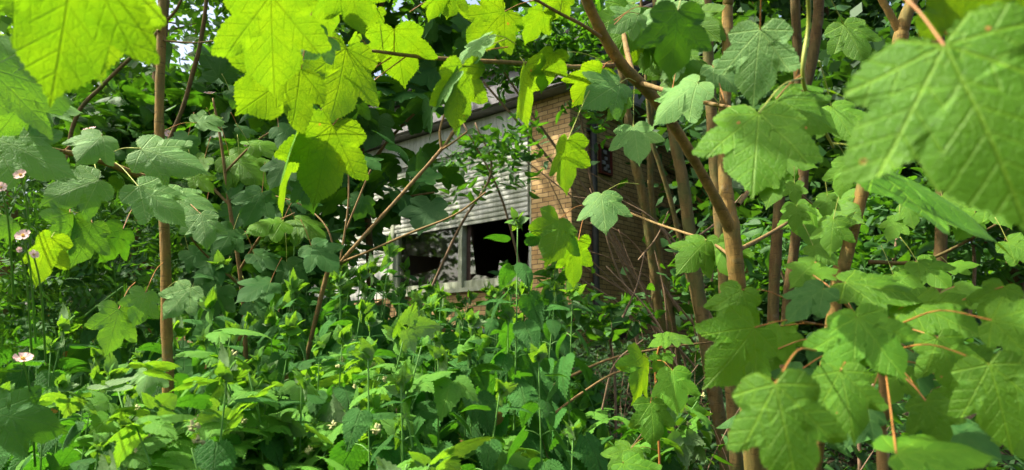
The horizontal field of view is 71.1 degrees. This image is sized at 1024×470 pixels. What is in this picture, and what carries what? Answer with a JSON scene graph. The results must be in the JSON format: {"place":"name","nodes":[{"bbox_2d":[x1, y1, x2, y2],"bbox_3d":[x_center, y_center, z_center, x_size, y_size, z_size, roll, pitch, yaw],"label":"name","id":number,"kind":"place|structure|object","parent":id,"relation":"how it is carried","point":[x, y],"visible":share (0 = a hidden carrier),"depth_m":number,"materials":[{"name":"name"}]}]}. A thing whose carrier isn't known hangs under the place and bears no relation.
{"place":"outdoors","nodes":[
{"label":"outdoors","id":0,"kind":"place"},
{"bbox_2d":[2,0,983,303],"label":"sky","id":1,"kind":"structure","parent":0,"point":[181,50],"materials":[{"name":"white"}]},
{"bbox_2d":[90,347,1018,469],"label":"ground","id":2,"kind":"structure","parent":0,"point":[852,462],"depth_m":5.87,"materials":[{"name":"soil"}]},
{"bbox_2d":[0,285,59,409],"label":"nettle","id":3,"kind":"object","parent":2,"relation":"on","point":[19,379],"visible":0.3,"depth_m":2.70,"materials":[{"name":"green plant"}]},
{"bbox_2d":[20,389,74,469],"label":"nettle","id":4,"kind":"object","parent":2,"relation":"on","point":[53,462],"visible":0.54,"depth_m":1.67,"materials":[{"name":"green plant"}]},
{"bbox_2d":[12,336,87,469],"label":"nettle","id":5,"kind":"object","parent":2,"relation":"on","point":[66,362],"visible":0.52,"depth_m":2.06,"materials":[{"name":"green plant"}]},
{"bbox_2d":[7,302,99,469],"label":"nettle","id":6,"kind":"object","parent":2,"relation":"on","point":[65,323],"visible":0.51,"depth_m":2.14,"materials":[{"name":"green plant"}]},
{"bbox_2d":[24,374,87,469],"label":"nettle","id":7,"kind":"object","parent":2,"relation":"on","point":[63,383],"visible":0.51,"depth_m":1.86,"materials":[{"name":"green plant"}]},
{"bbox_2d":[54,363,106,469],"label":"nettle","id":8,"kind":"object","parent":2,"relation":"on","point":[65,456],"visible":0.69,"depth_m":1.78,"materials":[{"name":"green plant"}]},
{"bbox_2d":[48,352,129,469],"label":"nettle","id":9,"kind":"object","parent":2,"relation":"on","point":[113,368],"visible":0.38,"depth_m":2.00,"materials":[{"name":"green plant"}]},
{"bbox_2d":[65,288,121,448],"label":"nettle","id":10,"kind":"object","parent":2,"relation":"on","point":[87,337],"visible":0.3,"depth_m":2.72,"materials":[{"name":"green plant"}]},
{"bbox_2d":[69,432,120,469],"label":"nettle","id":11,"kind":"object","parent":2,"relation":"on","point":[96,447],"visible":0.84,"depth_m":1.47,"materials":[{"name":"green plant"}]},
{"bbox_2d":[0,1,216,309],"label":"background tree","id":12,"kind":"object","parent":2,"relation":"on","point":[5,21],"visible":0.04,"depth_m":12.09,"materials":[{"name":"green plant"}]},
{"bbox_2d":[35,0,182,360],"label":"woodland tree","id":13,"kind":"object","parent":2,"relation":"on","point":[98,90],"visible":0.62,"depth_m":3.59,"materials":[{"name":"brown plant"}]},
{"bbox_2d":[0,0,227,459],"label":"sycamore sapling","id":14,"kind":"object","parent":2,"relation":"on","point":[30,135],"visible":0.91,"depth_m":1.58,"materials":[{"name":"green plant"}]},
{"bbox_2d":[69,395,166,451],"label":"nettle","id":15,"kind":"object","parent":2,"relation":"on","point":[126,420],"visible":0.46,"depth_m":1.60,"materials":[{"name":"green plant"}]},
{"bbox_2d":[0,91,255,466],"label":"rose bush","id":16,"kind":"object","parent":2,"relation":"on","point":[105,278],"visible":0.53,"depth_m":2.76,"materials":[{"name":"green plant"}]},
{"bbox_2d":[99,248,159,407],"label":"nettle","id":17,"kind":"object","parent":2,"relation":"on","point":[155,324],"visible":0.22,"depth_m":3.04,"materials":[{"name":"green plant"}]},
{"bbox_2d":[12,35,264,342],"bbox_3d":[-7.665,-0.819,14.371,5.245,7.239,5.820,0,-10,0],"label":"background tree","id":18,"kind":"object","parent":2,"relation":"on","point":[21,214],"visible":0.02,"depth_m":14.15,"materials":[{"name":"green plant"}]},
{"bbox_2d":[18,29,274,268],"bbox_3d":[-3.116,-0.147,5.671,2.696,3.510,2.359,0,-10,0],"label":"leafy shrub","id":19,"kind":"object","parent":2,"relation":"on","point":[126,103],"visible":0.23,"depth_m":5.66,"materials":[{"name":"green plant"}]},
{"bbox_2d":[2,414,298,469],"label":"raspberry cane","id":20,"kind":"object","parent":2,"relation":"on","point":[240,450],"visible":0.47,"depth_m":1.55,"materials":[{"name":"green plant"}]},
{"bbox_2d":[105,0,207,376],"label":"woodland tree","id":21,"kind":"object","parent":2,"relation":"on","point":[191,77],"visible":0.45,"depth_m":3.19,"materials":[{"name":"brown plant"}]},
{"bbox_2d":[136,315,198,415],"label":"nettle","id":22,"kind":"object","parent":2,"relation":"on","point":[179,330],"visible":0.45,"depth_m":2.09,"materials":[{"name":"green plant"}]},
{"bbox_2d":[110,0,229,272],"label":"background tree","id":23,"kind":"object","parent":2,"relation":"on","point":[184,8],"visible":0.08,"depth_m":21.01,"materials":[{"name":"green plant"}]},
{"bbox_2d":[153,316,213,427],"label":"nettle","id":24,"kind":"object","parent":2,"relation":"on","point":[186,367],"visible":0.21,"depth_m":2.41,"materials":[{"name":"green plant"}]},
{"bbox_2d":[39,359,356,469],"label":"raspberry cane","id":25,"kind":"object","parent":2,"relation":"on","point":[95,407],"visible":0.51,"depth_m":1.60,"materials":[{"name":"green plant"}]},
{"bbox_2d":[20,93,391,311],"bbox_3d":[-1.889,0.311,4.869,2.111,2.498,2.397,0,-10,0],"label":"leafy shrub","id":26,"kind":"object","parent":2,"relation":"on","point":[216,200],"visible":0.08,"depth_m":4.79,"materials":[{"name":"green plant"}]},
{"bbox_2d":[184,250,233,412],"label":"nettle","id":27,"kind":"object","parent":2,"relation":"on","point":[220,261],"visible":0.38,"depth_m":2.69,"materials":[{"name":"green plant"}]},
{"bbox_2d":[183,284,239,415],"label":"nettle","id":28,"kind":"object","parent":2,"relation":"on","point":[208,301],"visible":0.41,"depth_m":2.42,"materials":[{"name":"green plant"}]},
{"bbox_2d":[176,342,278,469],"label":"nettle","id":29,"kind":"object","parent":2,"relation":"on","point":[215,453],"visible":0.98,"depth_m":1.43,"materials":[{"name":"green plant"}]},
{"bbox_2d":[169,74,344,374],"bbox_3d":[-0.979,0.512,2.669,0.569,2.332,0.700,8,-13,-41],"label":"sycamore regrowth","id":30,"kind":"object","parent":2,"relation":"on","point":[238,168],"visible":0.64,"depth_m":2.73,"materials":[{"name":"green plant"}]},
{"bbox_2d":[225,370,304,469],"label":"nettle","id":31,"kind":"object","parent":2,"relation":"on","point":[272,376],"visible":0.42,"depth_m":1.62,"materials":[{"name":"green plant"}]},
{"bbox_2d":[238,377,297,469],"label":"nettle","id":32,"kind":"object","parent":2,"relation":"on","point":[272,451],"visible":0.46,"depth_m":1.58,"materials":[{"name":"green plant"}]},
{"bbox_2d":[246,302,289,398],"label":"nettle","id":33,"kind":"object","parent":2,"relation":"on","point":[271,318],"visible":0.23,"depth_m":2.67,"materials":[{"name":"green plant"}]},
{"bbox_2d":[182,373,367,469],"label":"raspberry cane","id":34,"kind":"object","parent":2,"relation":"on","point":[320,443],"visible":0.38,"depth_m":1.58,"materials":[{"name":"green plant"}]},
{"bbox_2d":[256,311,305,428],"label":"nettle","id":35,"kind":"object","parent":2,"relation":"on","point":[290,327],"visible":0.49,"depth_m":1.96,"materials":[{"name":"green plant"}]},
{"bbox_2d":[256,267,308,398],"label":"nettle","id":36,"kind":"object","parent":2,"relation":"on","point":[294,284],"visible":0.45,"depth_m":2.59,"materials":[{"name":"green plant"}]},
{"bbox_2d":[262,295,312,395],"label":"nettle","id":37,"kind":"object","parent":2,"relation":"on","point":[299,319],"visible":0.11,"depth_m":3.14,"materials":[{"name":"green plant"}]},
{"bbox_2d":[97,392,495,469],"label":"raspberry cane","id":38,"kind":"object","parent":2,"relation":"on","point":[130,437],"visible":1,"depth_m":1.32,"materials":[{"name":"green plant"}]},
{"bbox_2d":[274,368,326,462],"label":"nettle","id":39,"kind":"object","parent":2,"relation":"on","point":[301,380],"visible":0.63,"depth_m":1.64,"materials":[{"name":"green plant"}]},
{"bbox_2d":[286,332,345,469],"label":"nettle","id":40,"kind":"object","parent":2,"relation":"on","point":[319,346],"visible":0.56,"depth_m":1.77,"materials":[{"name":"green plant"}]},
{"bbox_2d":[170,302,478,469],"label":"raspberry cane","id":41,"kind":"object","parent":2,"relation":"on","point":[449,394],"visible":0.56,"depth_m":1.59,"materials":[{"name":"green plant"}]},
{"bbox_2d":[310,272,355,415],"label":"nettle","id":42,"kind":"object","parent":2,"relation":"on","point":[347,287],"visible":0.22,"depth_m":2.61,"materials":[{"name":"green plant"}]},
{"bbox_2d":[313,270,362,381],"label":"nettle","id":43,"kind":"object","parent":2,"relation":"on","point":[339,280],"visible":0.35,"depth_m":2.55,"materials":[{"name":"green plant"}]},
{"bbox_2d":[303,324,375,465],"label":"nettle","id":44,"kind":"object","parent":2,"relation":"on","point":[343,393],"visible":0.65,"depth_m":1.76,"materials":[{"name":"green plant"}]},
{"bbox_2d":[319,298,378,388],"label":"nettle","id":45,"kind":"object","parent":2,"relation":"on","point":[362,306],"visible":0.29,"depth_m":2.39,"materials":[{"name":"green plant"}]},
{"bbox_2d":[166,0,532,299],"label":"shaded sycamore","id":46,"kind":"object","parent":2,"relation":"on","point":[419,204],"visible":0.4,"depth_m":3.93,"materials":[{"name":"green plant"}]},
{"bbox_2d":[326,263,380,353],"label":"nettle","id":47,"kind":"object","parent":2,"relation":"on","point":[361,272],"visible":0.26,"depth_m":2.75,"materials":[{"name":"green plant"}]},
{"bbox_2d":[43,300,687,469],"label":"undergrowth","id":48,"kind":"object","parent":2,"relation":"on","point":[582,401],"visible":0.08,"depth_m":4.39,"materials":[{"name":"green plant"}]},
{"bbox_2d":[327,336,406,469],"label":"nettle","id":49,"kind":"object","parent":2,"relation":"on","point":[348,453],"visible":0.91,"depth_m":1.49,"materials":[{"name":"green plant"}]},
{"bbox_2d":[305,339,431,446],"bbox_3d":[-0.463,0.915,1.824,0.521,1.310,0.526,0,-10,0],"label":"raspberry cane","id":50,"kind":"object","parent":2,"relation":"on","point":[360,367],"visible":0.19,"depth_m":1.97,"materials":[{"name":"green plant"}]},
{"bbox_2d":[276,114,485,376],"bbox_3d":[-0.570,0.616,2.618,0.992,2.206,0.172,-2,-10,11],"label":"bare shrub","id":51,"kind":"object","parent":2,"relation":"on","point":[345,258],"visible":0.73,"depth_m":2.70,"materials":[{"name":"brown plant"}]},
{"bbox_2d":[365,233,403,363],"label":"nettle","id":52,"kind":"object","parent":2,"relation":"on","point":[391,250],"visible":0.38,"depth_m":2.88,"materials":[{"name":"green plant"}]},
{"bbox_2d":[370,313,425,448],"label":"nettle","id":53,"kind":"object","parent":2,"relation":"on","point":[390,333],"visible":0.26,"depth_m":2.08,"materials":[{"name":"green plant"}]},
{"bbox_2d":[368,364,428,467],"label":"nettle","id":54,"kind":"object","parent":2,"relation":"on","point":[401,378],"visible":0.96,"depth_m":1.42,"materials":[{"name":"green plant"}]},
{"bbox_2d":[373,323,429,443],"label":"nettle","id":55,"kind":"object","parent":2,"relation":"on","point":[383,352],"visible":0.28,"depth_m":1.87,"materials":[{"name":"green plant"}]},
{"bbox_2d":[362,413,442,461],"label":"nettle","id":56,"kind":"object","parent":2,"relation":"on","point":[391,426],"visible":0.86,"depth_m":1.43,"materials":[{"name":"green plant"}]},
{"bbox_2d":[276,364,539,469],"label":"raspberry cane","id":57,"kind":"object","parent":2,"relation":"on","point":[521,457],"visible":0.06,"depth_m":1.96,"materials":[{"name":"green plant"}]},
{"bbox_2d":[372,356,456,467],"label":"nettle","id":58,"kind":"object","parent":2,"relation":"on","point":[429,410],"visible":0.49,"depth_m":1.49,"materials":[{"name":"green plant"}]},
{"bbox_2d":[412,331,459,446],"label":"nettle","id":59,"kind":"object","parent":2,"relation":"on","point":[431,425],"visible":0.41,"depth_m":1.86,"materials":[{"name":"green plant"}]},
{"bbox_2d":[414,293,460,445],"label":"nettle","id":60,"kind":"object","parent":2,"relation":"on","point":[428,308],"visible":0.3,"depth_m":2.01,"materials":[{"name":"green plant"}]},
{"bbox_2d":[407,343,471,462],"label":"nettle","id":61,"kind":"object","parent":2,"relation":"on","point":[439,354],"visible":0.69,"depth_m":1.60,"materials":[{"name":"green plant"}]},
{"bbox_2d":[412,281,470,437],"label":"nettle","id":62,"kind":"object","parent":2,"relation":"on","point":[449,339],"visible":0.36,"depth_m":2.39,"materials":[{"name":"green plant"}]},
{"bbox_2d":[175,0,720,351],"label":"brick house","id":63,"kind":"structure","parent":2,"relation":"on","point":[474,257],"depth_m":12.24,"materials":[{"name":"brick"}]},
{"bbox_2d":[394,137,530,296],"bbox_3d":[-0.933,-0.213,12.622,3.400,2.470,0.240,-8,-13,41],"label":"window","id":64,"kind":"structure","parent":63,"relation":"in","point":[492,209],"depth_m":12.35,"materials":[{"name":"white wood"}]},
{"bbox_2d":[45,282,889,469],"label":"dry stalks","id":65,"kind":"object","parent":2,"relation":"on","point":[650,388],"visible":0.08,"depth_m":4.36,"materials":[{"name":"brown plant"}]},
{"bbox_2d":[439,309,497,469],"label":"nettle","id":66,"kind":"object","parent":2,"relation":"on","point":[485,421],"visible":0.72,"depth_m":1.92,"materials":[{"name":"green plant"}]},
{"bbox_2d":[431,334,505,469],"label":"nettle","id":67,"kind":"object","parent":2,"relation":"on","point":[465,350],"visible":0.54,"depth_m":1.92,"materials":[{"name":"green plant"}]},
{"bbox_2d":[423,109,551,305],"bbox_3d":[-0.176,0.213,6.611,1.217,2.864,1.481,4,-11,-24],"label":"leafy shrub","id":68,"kind":"object","parent":2,"relation":"on","point":[485,154],"visible":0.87,"depth_m":6.79,"materials":[{"name":"green plant"}]},
{"bbox_2d":[460,378,531,469],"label":"nettle","id":69,"kind":"object","parent":2,"relation":"on","point":[488,452],"visible":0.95,"depth_m":1.69,"materials":[{"name":"green plant"}]},
{"bbox_2d":[474,281,523,376],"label":"nettle","id":70,"kind":"object","parent":2,"relation":"on","point":[490,327],"visible":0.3,"depth_m":2.97,"materials":[{"name":"green plant"}]},
{"bbox_2d":[474,303,544,469],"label":"nettle","id":71,"kind":"object","parent":2,"relation":"on","point":[503,361],"visible":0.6,"depth_m":2.15,"materials":[{"name":"green plant"}]},
{"bbox_2d":[483,207,549,469],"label":"nettle","id":72,"kind":"object","parent":2,"relation":"on","point":[532,309],"visible":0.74,"depth_m":2.24,"materials":[{"name":"green plant"}]},
{"bbox_2d":[505,281,562,462],"bbox_3d":[0.075,0.858,2.374,0.302,1.409,0.272,1,-10,-6],"label":"nettle","id":73,"kind":"object","parent":2,"relation":"on","point":[546,384],"visible":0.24,"depth_m":2.35,"materials":[{"name":"green plant"}]},
{"bbox_2d":[505,343,570,469],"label":"nettle","id":74,"kind":"object","parent":2,"relation":"on","point":[540,354],"visible":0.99,"depth_m":1.80,"materials":[{"name":"green plant"}]},
{"bbox_2d":[399,0,686,367],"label":"tree","id":75,"kind":"object","parent":2,"relation":"on","point":[570,44],"visible":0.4,"depth_m":7.56,"materials":[{"name":"green plant"}]},
{"bbox_2d":[523,281,577,459],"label":"nettle","id":76,"kind":"object","parent":2,"relation":"on","point":[551,327],"visible":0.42,"depth_m":2.83,"materials":[{"name":"green plant"}]},
{"bbox_2d":[539,273,569,426],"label":"nettle","id":77,"kind":"object","parent":2,"relation":"on","point":[558,400],"visible":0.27,"depth_m":3.69,"materials":[{"name":"green plant"}]},
{"bbox_2d":[90,337,1020,469],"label":"ground cover","id":78,"kind":"object","parent":2,"relation":"on","point":[868,448],"visible":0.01,"depth_m":6.17,"materials":[{"name":"green plant"}]},
{"bbox_2d":[274,0,864,469],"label":"sycamore tree","id":79,"kind":"object","parent":2,"relation":"on","point":[322,156],"visible":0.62,"depth_m":1.65,"materials":[{"name":"green plant"}]},
{"bbox_2d":[0,0,384,133],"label":"overhanging branch","id":80,"kind":"object","parent":79,"relation":"attached to","point":[60,47],"visible":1,"depth_m":0.98,"materials":[{"name":"green plant"}]},
{"bbox_2d":[636,0,1023,256],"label":"leafy branch","id":81,"kind":"object","parent":79,"relation":"attached to","point":[950,111],"visible":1,"depth_m":0.47,"materials":[{"name":"green plant"}]},
{"bbox_2d":[561,419,583,469],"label":"nettle","id":82,"kind":"object","parent":2,"relation":"on","point":[571,432],"visible":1,"depth_m":1.54,"materials":[{"name":"green plant"}]},
{"bbox_2d":[543,280,608,469],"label":"nettle","id":83,"kind":"object","parent":2,"relation":"on","point":[589,447],"visible":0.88,"depth_m":2.15,"materials":[{"name":"green plant"}]},
{"bbox_2d":[512,245,665,436],"bbox_3d":[0.566,0.869,5.617,1.462,1.670,0.996,-8,-12,38],"label":"leafy shrub","id":84,"kind":"object","parent":2,"relation":"on","point":[602,332],"visible":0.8,"depth_m":5.38,"materials":[{"name":"green plant"}]},
{"bbox_2d":[500,141,742,368],"bbox_3d":[1.393,-0.017,6.285,2.352,2.380,2.882,4,-10,-20],"label":"bare thicket","id":85,"kind":"object","parent":2,"relation":"on","point":[664,289],"visible":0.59,"depth_m":7.00,"materials":[{"name":"brown plant"}]},
{"bbox_2d":[570,392,714,469],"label":"raspberry cane","id":86,"kind":"object","parent":2,"relation":"on","point":[685,443],"visible":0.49,"depth_m":2.44,"materials":[{"name":"green plant"}]},
{"bbox_2d":[618,70,675,369],"bbox_3d":[1.212,-2.484,7.147,2.782,8.352,2.170,-3,-10,18],"label":"woodland tree","id":87,"kind":"object","parent":2,"relation":"on","point":[648,229],"visible":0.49,"depth_m":6.96,"materials":[{"name":"brown plant"}]},
{"bbox_2d":[601,332,700,469],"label":"sycamore seedling","id":88,"kind":"object","parent":2,"relation":"on","point":[674,387],"visible":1,"depth_m":1.74,"materials":[{"name":"green plant"}]},
{"bbox_2d":[647,80,681,365],"bbox_3d":[1.483,-2.110,7.596,2.379,7.670,2.291,-3,-10,17],"label":"woodland tree","id":89,"kind":"object","parent":2,"relation":"on","point":[650,185],"visible":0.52,"depth_m":7.37,"materials":[{"name":"brown plant"}]},
{"bbox_2d":[639,0,709,410],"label":"woodland tree","id":90,"kind":"object","parent":2,"relation":"on","point":[665,184],"visible":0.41,"depth_m":6.58,"materials":[{"name":"brown plant"}]},
{"bbox_2d":[652,0,729,469],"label":"woodland tree","id":91,"kind":"object","parent":2,"relation":"on","point":[715,393],"visible":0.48,"depth_m":3.87,"materials":[{"name":"brown plant"}]},
{"bbox_2d":[589,2,825,324],"bbox_3d":[3.239,-0.806,10.413,4.251,5.948,3.875,0,-10,0],"label":"background tree","id":92,"kind":"object","parent":2,"relation":"on","point":[706,216],"visible":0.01,"depth_m":10.53,"materials":[{"name":"green plant"}]},
{"bbox_2d":[703,0,743,469],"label":"woodland tree","id":93,"kind":"object","parent":2,"relation":"on","point":[735,458],"visible":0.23,"depth_m":2.98,"materials":[{"name":"brown plant"}]},
{"bbox_2d":[562,329,889,469],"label":"creeping ivy","id":94,"kind":"object","parent":2,"relation":"on","point":[835,463],"visible":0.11,"depth_m":6.86,"materials":[{"name":"green plant"}]},
{"bbox_2d":[601,0,866,297],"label":"background tree","id":95,"kind":"object","parent":2,"relation":"on","point":[755,17],"visible":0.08,"depth_m":13.13,"materials":[{"name":"green plant"}]},
{"bbox_2d":[656,199,886,304],"bbox_3d":[2.015,0.651,5.289,1.756,2.205,1.566,0,-10,0],"label":"leafy shrub","id":96,"kind":"object","parent":2,"relation":"on","point":[759,249],"visible":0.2,"depth_m":5.31,"materials":[{"name":"green plant"}]},
{"bbox_2d":[779,0,808,368],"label":"woodland tree","id":97,"kind":"object","parent":2,"relation":"on","point":[794,246],"visible":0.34,"depth_m":4.38,"materials":[{"name":"brown plant"}]},
{"bbox_2d":[766,0,823,469],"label":"woodland tree","id":98,"kind":"object","parent":2,"relation":"on","point":[775,259],"visible":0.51,"depth_m":3.58,"materials":[{"name":"brown plant"}]},
{"bbox_2d":[610,2,1001,379],"bbox_3d":[3.606,-0.569,8.997,4.629,5.808,5.218,0,-10,0],"label":"background tree","id":99,"kind":"object","parent":2,"relation":"on","point":[829,154],"visible":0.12,"depth_m":8.15,"materials":[{"name":"green plant"}]},
{"bbox_2d":[733,0,921,251],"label":"background tree","id":100,"kind":"object","parent":2,"relation":"on","point":[785,8],"visible":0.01,"depth_m":12.06,"materials":[{"name":"green plant"}]},
{"bbox_2d":[674,325,1023,469],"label":"leafy shrub","id":101,"kind":"object","parent":2,"relation":"on","point":[899,409],"visible":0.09,"depth_m":2.19,"materials":[{"name":"green plant"}]},
{"bbox_2d":[694,256,1023,469],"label":"young sycamore","id":102,"kind":"object","parent":2,"relation":"on","point":[791,415],"visible":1,"depth_m":0.79,"materials":[{"name":"green plant"}]},
{"bbox_2d":[742,2,1005,362],"bbox_3d":[5.157,-0.632,8.914,5.468,5.847,5.243,3,-10,-20],"label":"background tree","id":103,"kind":"object","parent":2,"relation":"on","point":[854,63],"visible":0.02,"depth_m":8.01,"materials":[{"name":"green plant"}]},
{"bbox_2d":[782,0,1003,257],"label":"background tree","id":104,"kind":"object","parent":2,"relation":"on","point":[921,5],"visible":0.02,"depth_m":11.60,"materials":[{"name":"green plant"}]},
{"bbox_2d":[765,161,1023,460],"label":"leafy shrub","id":105,"kind":"object","parent":2,"relation":"on","point":[997,264],"visible":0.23,"depth_m":5.17,"materials":[{"name":"green plant"}]},
{"bbox_2d":[780,0,1023,469],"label":"leaning sycamore","id":106,"kind":"object","parent":2,"relation":"on","point":[836,233],"visible":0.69,"depth_m":2.36,"materials":[{"name":"green plant"}]},
{"bbox_2d":[930,36,947,396],"bbox_3d":[2.598,-2.375,4.945,4.160,8.160,2.895,-4,-10,22],"label":"woodland tree","id":107,"kind":"object","parent":2,"relation":"on","point":[940,241],"visible":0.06,"depth_m":4.47,"materials":[{"name":"brown plant"}]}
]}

